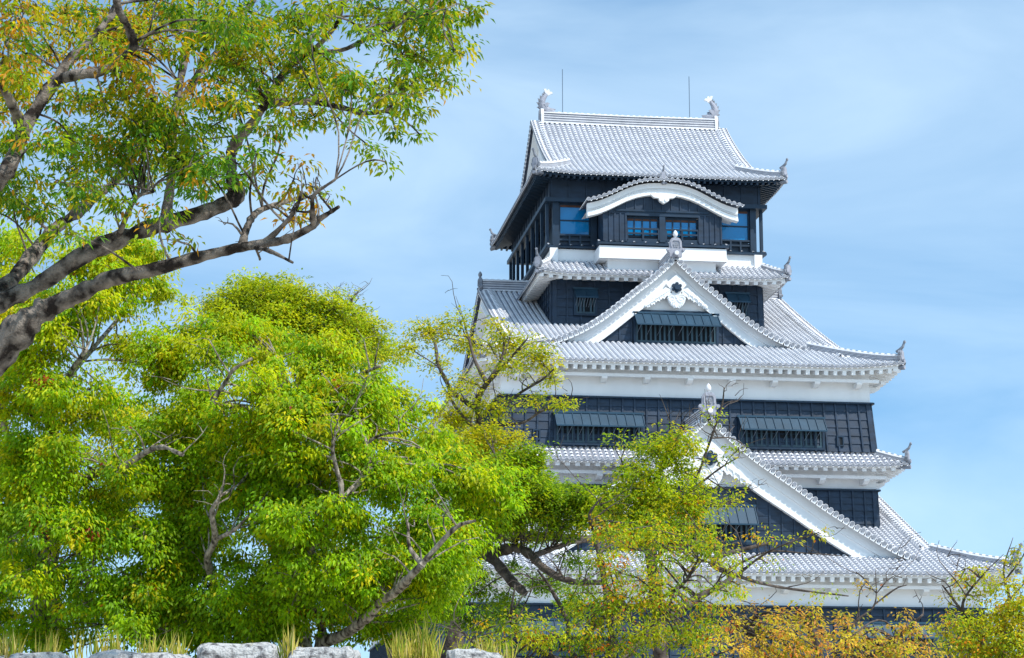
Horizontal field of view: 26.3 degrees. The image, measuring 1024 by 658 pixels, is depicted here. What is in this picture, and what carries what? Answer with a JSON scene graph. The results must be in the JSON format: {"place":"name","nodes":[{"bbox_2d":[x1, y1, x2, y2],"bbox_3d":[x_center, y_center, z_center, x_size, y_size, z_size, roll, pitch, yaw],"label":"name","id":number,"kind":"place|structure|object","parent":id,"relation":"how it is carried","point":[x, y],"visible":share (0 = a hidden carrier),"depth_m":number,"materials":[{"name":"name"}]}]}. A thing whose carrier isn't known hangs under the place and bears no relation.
{"place":"outdoors","nodes":[
{"label":"outdoors","id":0,"kind":"place"},
{"bbox_2d":[0,0,1023,657],"label":"sky","id":1,"kind":"structure","parent":0,"point":[898,216],"materials":[{"name":"blue"}]},
{"bbox_3d":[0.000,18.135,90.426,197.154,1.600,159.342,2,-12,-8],"label":"terrace","id":2,"kind":"structure","parent":0,"visible":0},
{"bbox_2d":[0,216,234,656],"bbox_3d":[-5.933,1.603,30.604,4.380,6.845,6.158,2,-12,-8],"label":"camphor tree","id":3,"kind":"object","parent":2,"relation":"on","point":[40,481],"visible":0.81,"depth_m":29.22,"materials":[{"name":"green plant"}]},
{"bbox_2d":[0,0,495,375],"bbox_3d":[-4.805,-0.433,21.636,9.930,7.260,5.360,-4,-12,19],"label":"zelkova tree","id":4,"kind":"object","parent":2,"relation":"on","point":[21,327],"visible":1,"depth_m":20.67,"materials":[{"name":"green plant"}]},
{"bbox_2d":[0,611,521,657],"bbox_3d":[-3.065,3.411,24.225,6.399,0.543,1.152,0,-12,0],"label":"dry grass","id":5,"kind":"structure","parent":2,"relation":"on","point":[419,647],"depth_m":24.08,"materials":[{"name":"yellow plant"}]},
{"bbox_2d":[180,265,419,656],"bbox_3d":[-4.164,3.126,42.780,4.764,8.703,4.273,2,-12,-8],"label":"fine leaved tree","id":6,"kind":"object","parent":2,"relation":"on","point":[291,303],"visible":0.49,"depth_m":42.11,"materials":[{"name":"green plant"}]},
{"bbox_2d":[128,297,540,657],"bbox_3d":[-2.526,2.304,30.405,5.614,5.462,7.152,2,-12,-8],"label":"camphor tree","id":7,"kind":"object","parent":2,"relation":"on","point":[271,464],"visible":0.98,"depth_m":28.76,"materials":[{"name":"green plant"}]},
{"bbox_2d":[385,275,586,657],"bbox_3d":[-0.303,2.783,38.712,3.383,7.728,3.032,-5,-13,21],"label":"fine leaved tree","id":8,"kind":"object","parent":2,"relation":"on","point":[464,420],"visible":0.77,"depth_m":38.86,"materials":[{"name":"green plant"}]},
{"bbox_2d":[386,426,623,657],"bbox_3d":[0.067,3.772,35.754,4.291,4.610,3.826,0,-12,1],"label":"evergreen tree","id":9,"kind":"object","parent":2,"relation":"on","point":[550,503],"visible":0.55,"depth_m":35.10,"materials":[{"name":"green plant"}]},
{"bbox_2d":[426,437,848,657],"bbox_3d":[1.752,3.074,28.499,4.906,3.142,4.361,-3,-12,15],"label":"cherry tree","id":10,"kind":"object","parent":2,"relation":"on","point":[609,608],"visible":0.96,"depth_m":27.35,"materials":[{"name":"green plant"}]},
{"bbox_2d":[576,380,768,657],"bbox_3d":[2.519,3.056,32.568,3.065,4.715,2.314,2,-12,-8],"label":"leafy tree","id":11,"kind":"object","parent":2,"relation":"on","point":[653,491],"visible":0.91,"depth_m":32.36,"materials":[{"name":"green plant"}]},
{"bbox_2d":[354,69,1022,657],"bbox_3d":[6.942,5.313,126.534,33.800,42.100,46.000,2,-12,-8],"label":"castle keep","id":12,"kind":"structure","parent":2,"relation":"on","point":[646,285],"depth_m":112.95,"materials":[{"name":"paint"}]},
{"bbox_2d":[516,618,607,655],"bbox_3d":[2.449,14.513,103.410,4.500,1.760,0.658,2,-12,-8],"label":"barred window","id":13,"kind":"structure","parent":12,"relation":"in","point":[553,621],"depth_m":103.48,"materials":[{"name":"metal"}]},
{"bbox_2d":[559,203,589,237],"bbox_3d":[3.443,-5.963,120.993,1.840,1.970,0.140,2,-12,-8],"label":"glazed window","id":14,"kind":"structure","parent":12,"relation":"in","point":[571,221],"depth_m":121.01,"materials":[{"name":"blue glass"}]},
{"bbox_2d":[573,287,598,315],"bbox_3d":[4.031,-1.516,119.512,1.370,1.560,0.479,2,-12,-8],"label":"barred window","id":15,"kind":"structure","parent":12,"relation":"in","point":[589,295],"depth_m":119.57,"materials":[{"name":"wood"}]},
{"bbox_2d":[553,411,645,445],"bbox_3d":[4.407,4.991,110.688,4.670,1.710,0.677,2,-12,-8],"label":"barred window","id":16,"kind":"structure","parent":12,"relation":"in","point":[568,419],"depth_m":110.77,"materials":[{"name":"wood"}]},
{"bbox_2d":[627,216,658,238],"bbox_3d":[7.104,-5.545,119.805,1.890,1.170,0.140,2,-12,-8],"label":"glazed window","id":17,"kind":"structure","parent":12,"relation":"in","point":[637,222],"depth_m":119.80,"materials":[{"name":"blue glass"}]},
{"bbox_2d":[633,311,721,345],"bbox_3d":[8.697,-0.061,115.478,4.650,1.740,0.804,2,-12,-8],"label":"barred window","id":18,"kind":"structure","parent":12,"relation":"in","point":[650,327],"depth_m":115.66,"materials":[{"name":"wood"}]},
{"bbox_2d":[665,218,697,239],"bbox_3d":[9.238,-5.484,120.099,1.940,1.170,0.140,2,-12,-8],"label":"glazed window","id":19,"kind":"structure","parent":12,"relation":"in","point":[670,223],"depth_m":120.10,"materials":[{"name":"blue glass"}]},
{"bbox_2d":[660,504,758,544],"bbox_3d":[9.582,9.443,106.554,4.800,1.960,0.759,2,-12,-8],"label":"barred window","id":20,"kind":"structure","parent":12,"relation":"in","point":[741,520],"depth_m":106.84,"materials":[{"name":"metal"}]},
{"bbox_2d":[722,209,749,243],"bbox_3d":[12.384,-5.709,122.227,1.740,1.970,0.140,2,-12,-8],"label":"glazed window","id":21,"kind":"structure","parent":12,"relation":"in","point":[739,230],"depth_m":122.20,"materials":[{"name":"blue glass"}]},
{"bbox_2d":[724,292,750,317],"bbox_3d":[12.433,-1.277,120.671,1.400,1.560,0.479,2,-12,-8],"label":"barred window","id":22,"kind":"structure","parent":12,"relation":"in","point":[742,300],"depth_m":120.77,"materials":[{"name":"wood"}]},
{"bbox_2d":[737,415,827,449],"bbox_3d":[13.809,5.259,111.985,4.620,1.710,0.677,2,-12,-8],"label":"barred window","id":23,"kind":"structure","parent":12,"relation":"in","point":[791,425],"depth_m":112.08,"materials":[{"name":"wood"}]},
{"bbox_2d":[845,621,938,657],"bbox_3d":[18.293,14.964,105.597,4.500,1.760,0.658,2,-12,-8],"label":"barred window","id":24,"kind":"structure","parent":12,"relation":"in","point":[874,624],"depth_m":105.75,"materials":[{"name":"metal"}]},
{"bbox_2d":[691,532,957,657],"bbox_3d":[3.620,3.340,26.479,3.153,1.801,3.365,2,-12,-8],"label":"cherry tree","id":25,"kind":"object","parent":2,"relation":"on","point":[745,629],"visible":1,"depth_m":25.72,"materials":[{"name":"orange plant"}]},
{"bbox_2d":[925,538,1023,657],"bbox_3d":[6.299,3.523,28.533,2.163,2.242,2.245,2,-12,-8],"label":"cherry tree","id":26,"kind":"object","parent":2,"relation":"on","point":[1005,632],"visible":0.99,"depth_m":28.08,"materials":[{"name":"green plant"}]},
{"label":"ground","id":27,"kind":"structure","parent":0,"visible":0},
{"bbox_2d":[0,642,502,657],"bbox_3d":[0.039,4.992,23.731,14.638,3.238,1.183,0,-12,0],"label":"stone wall","id":28,"kind":"structure","parent":27,"relation":"on","point":[244,650],"depth_m":23.72,"materials":[{"name":"grey stone"}]}
]}

